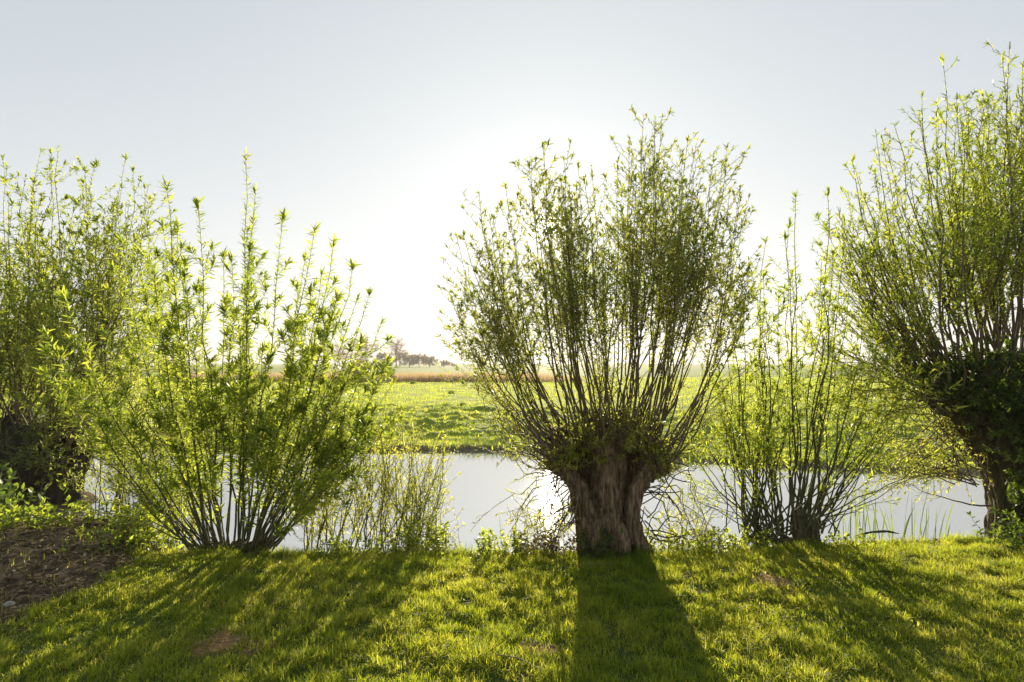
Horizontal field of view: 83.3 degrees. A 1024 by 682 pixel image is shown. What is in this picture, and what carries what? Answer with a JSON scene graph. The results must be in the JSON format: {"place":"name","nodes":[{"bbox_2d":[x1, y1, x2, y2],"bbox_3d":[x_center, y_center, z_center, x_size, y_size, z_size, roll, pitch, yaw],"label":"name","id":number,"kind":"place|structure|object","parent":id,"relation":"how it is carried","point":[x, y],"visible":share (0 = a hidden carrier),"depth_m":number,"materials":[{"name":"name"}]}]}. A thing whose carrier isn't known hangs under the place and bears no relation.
{"place":"outdoors","nodes":[
{"label":"outdoors","id":0,"kind":"place"},
{"bbox_2d":[1,376,976,471],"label":"meadow grass","id":1,"kind":"structure","parent":0,"point":[446,384],"depth_m":26.62,"materials":[{"name":"green plant"}]},
{"bbox_2d":[15,449,986,553],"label":"water","id":2,"kind":"structure","parent":0,"point":[478,486],"depth_m":8.93,"materials":[{"name":"white liquid"}]},
{"bbox_2d":[828,487,875,543],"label":"reed clump","id":3,"kind":"object","parent":2,"relation":"on","point":[858,516],"visible":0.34,"depth_m":6.20,"materials":[{"name":"green plant"}]},
{"bbox_2d":[838,478,953,542],"bbox_3d":[4.136,1.942,6.148,1.335,0.923,0.646,0,-2,0],"label":"reed clump","id":4,"kind":"object","parent":2,"relation":"on","point":[905,529],"visible":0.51,"depth_m":6.22,"materials":[{"name":"green plant"}]},
{"bbox_2d":[0,520,1023,681],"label":"grass","id":5,"kind":"structure","parent":0,"point":[664,565],"depth_m":3.63,"materials":[{"name":"green plant"}]},
{"bbox_2d":[496,654,539,668],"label":"twig","id":6,"kind":"object","parent":5,"relation":"on","point":[516,657],"visible":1,"depth_m":3.02,"materials":[{"name":"brown wood"}]},
{"bbox_2d":[0,364,1023,681],"bbox_3d":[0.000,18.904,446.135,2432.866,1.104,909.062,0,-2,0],"label":"ground","id":7,"kind":"structure","parent":0,"point":[112,560],"depth_m":4.22,"materials":[{"name":"green plant"}]},
{"bbox_2d":[3,601,15,606],"bbox_3d":[-3.266,1.710,3.744,0.068,0.033,0.055,0,-2,0],"label":"stone","id":8,"kind":"object","parent":7,"relation":"on","point":[8,604],"visible":0.96,"depth_m":3.73,"materials":[{"name":"grey stone"}]},
{"bbox_2d":[0,462,49,523],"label":"nettle","id":9,"kind":"object","parent":7,"relation":"on","point":[5,494],"visible":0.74,"depth_m":5.74,"materials":[{"name":"green plant"}]},
{"bbox_2d":[0,498,71,533],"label":"nettle","id":10,"kind":"object","parent":7,"relation":"on","point":[8,523],"visible":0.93,"depth_m":5.36,"materials":[{"name":"green plant"}]},
{"bbox_2d":[2,495,135,530],"bbox_3d":[-4.378,1.800,5.770,1.245,0.480,0.719,0,-2,0],"label":"nettle","id":11,"kind":"object","parent":7,"relation":"on","point":[88,514],"visible":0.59,"depth_m":5.66,"materials":[{"name":"green plant"}]},
{"bbox_2d":[0,516,169,639],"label":"leaf litter","id":12,"kind":"object","parent":7,"relation":"on","point":[57,554],"visible":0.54,"depth_m":4.54,"materials":[{"name":"brown plant"}]},
{"bbox_2d":[0,145,207,517],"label":"pollard willow","id":13,"kind":"object","parent":7,"relation":"on","point":[39,454],"visible":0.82,"depth_m":8.51,"materials":[{"name":"green plant"}]},
{"bbox_2d":[61,524,154,554],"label":"nettle","id":14,"kind":"object","parent":7,"relation":"on","point":[129,538],"visible":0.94,"depth_m":4.96,"materials":[{"name":"green plant"}]},
{"bbox_2d":[97,493,190,551],"bbox_3d":[-3.292,1.806,5.307,0.778,0.859,0.764,0,-2,0],"label":"nettle","id":15,"kind":"object","parent":7,"relation":"on","point":[145,531],"visible":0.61,"depth_m":5.22,"materials":[{"name":"green plant"}]},
{"bbox_2d":[72,354,225,548],"bbox_3d":[-3.844,1.484,6.140,1.373,2.739,0.879,0,-2,12],"label":"willow thicket","id":16,"kind":"object","parent":7,"relation":"on","point":[98,483],"visible":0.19,"depth_m":6.14,"materials":[{"name":"green plant"}]},
{"bbox_2d":[31,148,408,552],"bbox_3d":[-2.464,0.067,5.214,3.044,3.650,1.443,0,-2,0],"label":"willow shrub","id":17,"kind":"object","parent":7,"relation":"on","point":[270,464],"visible":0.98,"depth_m":5.05,"materials":[{"name":"green plant"}]},
{"bbox_2d":[325,342,350,366],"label":"tree","id":18,"kind":"object","parent":7,"relation":"on","point":[337,352],"visible":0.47,"depth_m":227.54,"materials":[{"name":"grey plant"}]},
{"bbox_2d":[337,355,371,381],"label":"bush","id":19,"kind":"object","parent":7,"relation":"on","point":[361,362],"visible":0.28,"depth_m":53.45,"materials":[{"name":"green plant"}]},
{"bbox_2d":[310,533,399,559],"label":"bramble","id":20,"kind":"object","parent":7,"relation":"on","point":[339,547],"visible":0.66,"depth_m":4.98,"materials":[{"name":"green plant"}]},
{"bbox_2d":[347,333,381,359],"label":"tree","id":21,"kind":"object","parent":7,"relation":"on","point":[366,345],"visible":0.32,"depth_m":224.61,"materials":[{"name":"grey plant"}]},
{"bbox_2d":[169,371,568,381],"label":"reed bed","id":22,"kind":"object","parent":7,"relation":"on","point":[418,377],"visible":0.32,"depth_m":55.53,"materials":[{"name":"plant"}]},
{"bbox_2d":[278,392,465,553],"bbox_3d":[-1.300,1.460,5.429,1.772,2.059,0.912,0,-2,0],"label":"willow thicket","id":23,"kind":"object","parent":7,"relation":"on","point":[384,493],"visible":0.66,"depth_m":5.39,"materials":[{"name":"green plant"}]},
{"bbox_2d":[366,360,400,382],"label":"bush","id":24,"kind":"object","parent":7,"relation":"on","point":[380,365],"visible":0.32,"depth_m":51.87,"materials":[{"name":"green plant"}]},
{"bbox_2d":[369,352,398,364],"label":"tree","id":25,"kind":"object","parent":7,"relation":"on","point":[379,355],"visible":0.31,"depth_m":231.07,"materials":[{"name":"grey plant"}]},
{"bbox_2d":[380,335,407,366],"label":"tree","id":26,"kind":"object","parent":7,"relation":"on","point":[397,351],"visible":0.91,"depth_m":228.74,"materials":[{"name":"grey plant"}]},
{"bbox_2d":[397,353,421,366],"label":"tree","id":27,"kind":"object","parent":7,"relation":"on","point":[413,361],"visible":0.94,"depth_m":232.82,"materials":[{"name":"grey plant"}]},
{"bbox_2d":[382,514,450,553],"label":"bramble","id":28,"kind":"object","parent":7,"relation":"on","point":[437,543],"visible":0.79,"depth_m":5.06,"materials":[{"name":"green plant"}]},
{"bbox_2d":[409,353,431,365],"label":"tree","id":29,"kind":"object","parent":7,"relation":"on","point":[424,357],"visible":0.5,"depth_m":237.47,"materials":[{"name":"grey plant"}]},
{"bbox_2d":[421,355,439,366],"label":"tree","id":30,"kind":"object","parent":7,"relation":"on","point":[430,358],"visible":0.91,"depth_m":238.79,"materials":[{"name":"grey plant"}]},
{"bbox_2d":[439,359,451,366],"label":"tree","id":31,"kind":"object","parent":7,"relation":"on","point":[445,362],"visible":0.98,"depth_m":258.73,"materials":[{"name":"grey plant"}]},
{"bbox_2d":[445,513,463,548],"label":"dock stalk","id":32,"kind":"object","parent":7,"relation":"on","point":[455,544],"visible":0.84,"depth_m":5.09,"materials":[{"name":"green plant"}]},
{"bbox_2d":[474,526,529,559],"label":"nettle","id":33,"kind":"object","parent":7,"relation":"on","point":[515,543],"visible":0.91,"depth_m":4.93,"materials":[{"name":"green plant"}]},
{"bbox_2d":[0,542,1022,681],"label":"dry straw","id":34,"kind":"object","parent":7,"relation":"on","point":[229,635],"visible":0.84,"depth_m":3.34,"materials":[{"name":"brown plant"}]},
{"bbox_2d":[518,531,585,555],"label":"bramble","id":35,"kind":"object","parent":7,"relation":"on","point":[542,544],"visible":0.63,"depth_m":4.96,"materials":[{"name":"green plant"}]},
{"bbox_2d":[137,538,995,562],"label":"bank litter","id":36,"kind":"object","parent":7,"relation":"on","point":[270,556],"visible":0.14,"depth_m":4.98,"materials":[{"name":"brown plant"}]},
{"bbox_2d":[573,527,624,559],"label":"nettle","id":37,"kind":"object","parent":7,"relation":"on","point":[607,541],"visible":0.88,"depth_m":4.86,"materials":[{"name":"green plant"}]},
{"bbox_2d":[434,104,782,554],"bbox_3d":[0.802,-0.059,5.310,3.101,4.295,2.162,0,-2,0],"label":"pollard willow","id":38,"kind":"object","parent":7,"relation":"on","point":[605,468],"visible":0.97,"depth_m":5.08,"materials":[{"name":"green plant"}]},
{"bbox_2d":[283,427,948,464],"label":"bank rushes","id":39,"kind":"object","parent":7,"relation":"on","point":[493,442],"visible":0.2,"depth_m":14.23,"materials":[{"name":"green plant"}]},
{"bbox_2d":[644,526,727,556],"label":"bramble","id":40,"kind":"object","parent":7,"relation":"on","point":[700,542],"visible":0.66,"depth_m":5.04,"materials":[{"name":"green plant"}]},
{"bbox_2d":[643,481,756,551],"bbox_3d":[1.699,1.925,5.474,1.137,1.248,0.738,0,-2,0],"label":"willow thicket","id":41,"kind":"object","parent":7,"relation":"on","point":[684,516],"visible":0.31,"depth_m":5.42,"materials":[{"name":"green plant"}]},
{"bbox_2d":[691,523,774,553],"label":"bramble","id":42,"kind":"object","parent":7,"relation":"on","point":[747,540],"visible":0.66,"depth_m":5.10,"materials":[{"name":"green plant"}]},
{"bbox_2d":[679,185,947,547],"bbox_3d":[2.685,0.271,5.506,2.377,3.403,1.266,0,-2,0],"label":"willow shrub","id":43,"kind":"object","parent":7,"relation":"on","point":[803,522],"visible":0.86,"depth_m":5.35,"materials":[{"name":"green plant"}]},
{"bbox_2d":[807,527,887,548],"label":"nettle","id":44,"kind":"object","parent":7,"relation":"on","point":[832,537],"visible":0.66,"depth_m":5.25,"materials":[{"name":"green plant"}]},
{"bbox_2d":[856,530,898,535],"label":"fallen branch","id":45,"kind":"object","parent":7,"relation":"on","point":[882,531],"visible":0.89,"depth_m":5.43,"materials":[{"name":"wood"}]},
{"bbox_2d":[793,40,1023,540],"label":"pollard willow","id":46,"kind":"object","parent":7,"relation":"on","point":[979,408],"visible":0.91,"depth_m":5.33,"materials":[{"name":"green plant"}]},
{"bbox_2d":[966,506,1023,552],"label":"nettle","id":47,"kind":"object","parent":7,"relation":"on","point":[1014,527],"visible":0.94,"depth_m":4.98,"materials":[{"name":"green plant"}]},
{"bbox_2d":[0,0,1023,363],"label":"sky","id":48,"kind":"structure","parent":0,"point":[370,121],"materials":[{"name":"white"}]}
]}

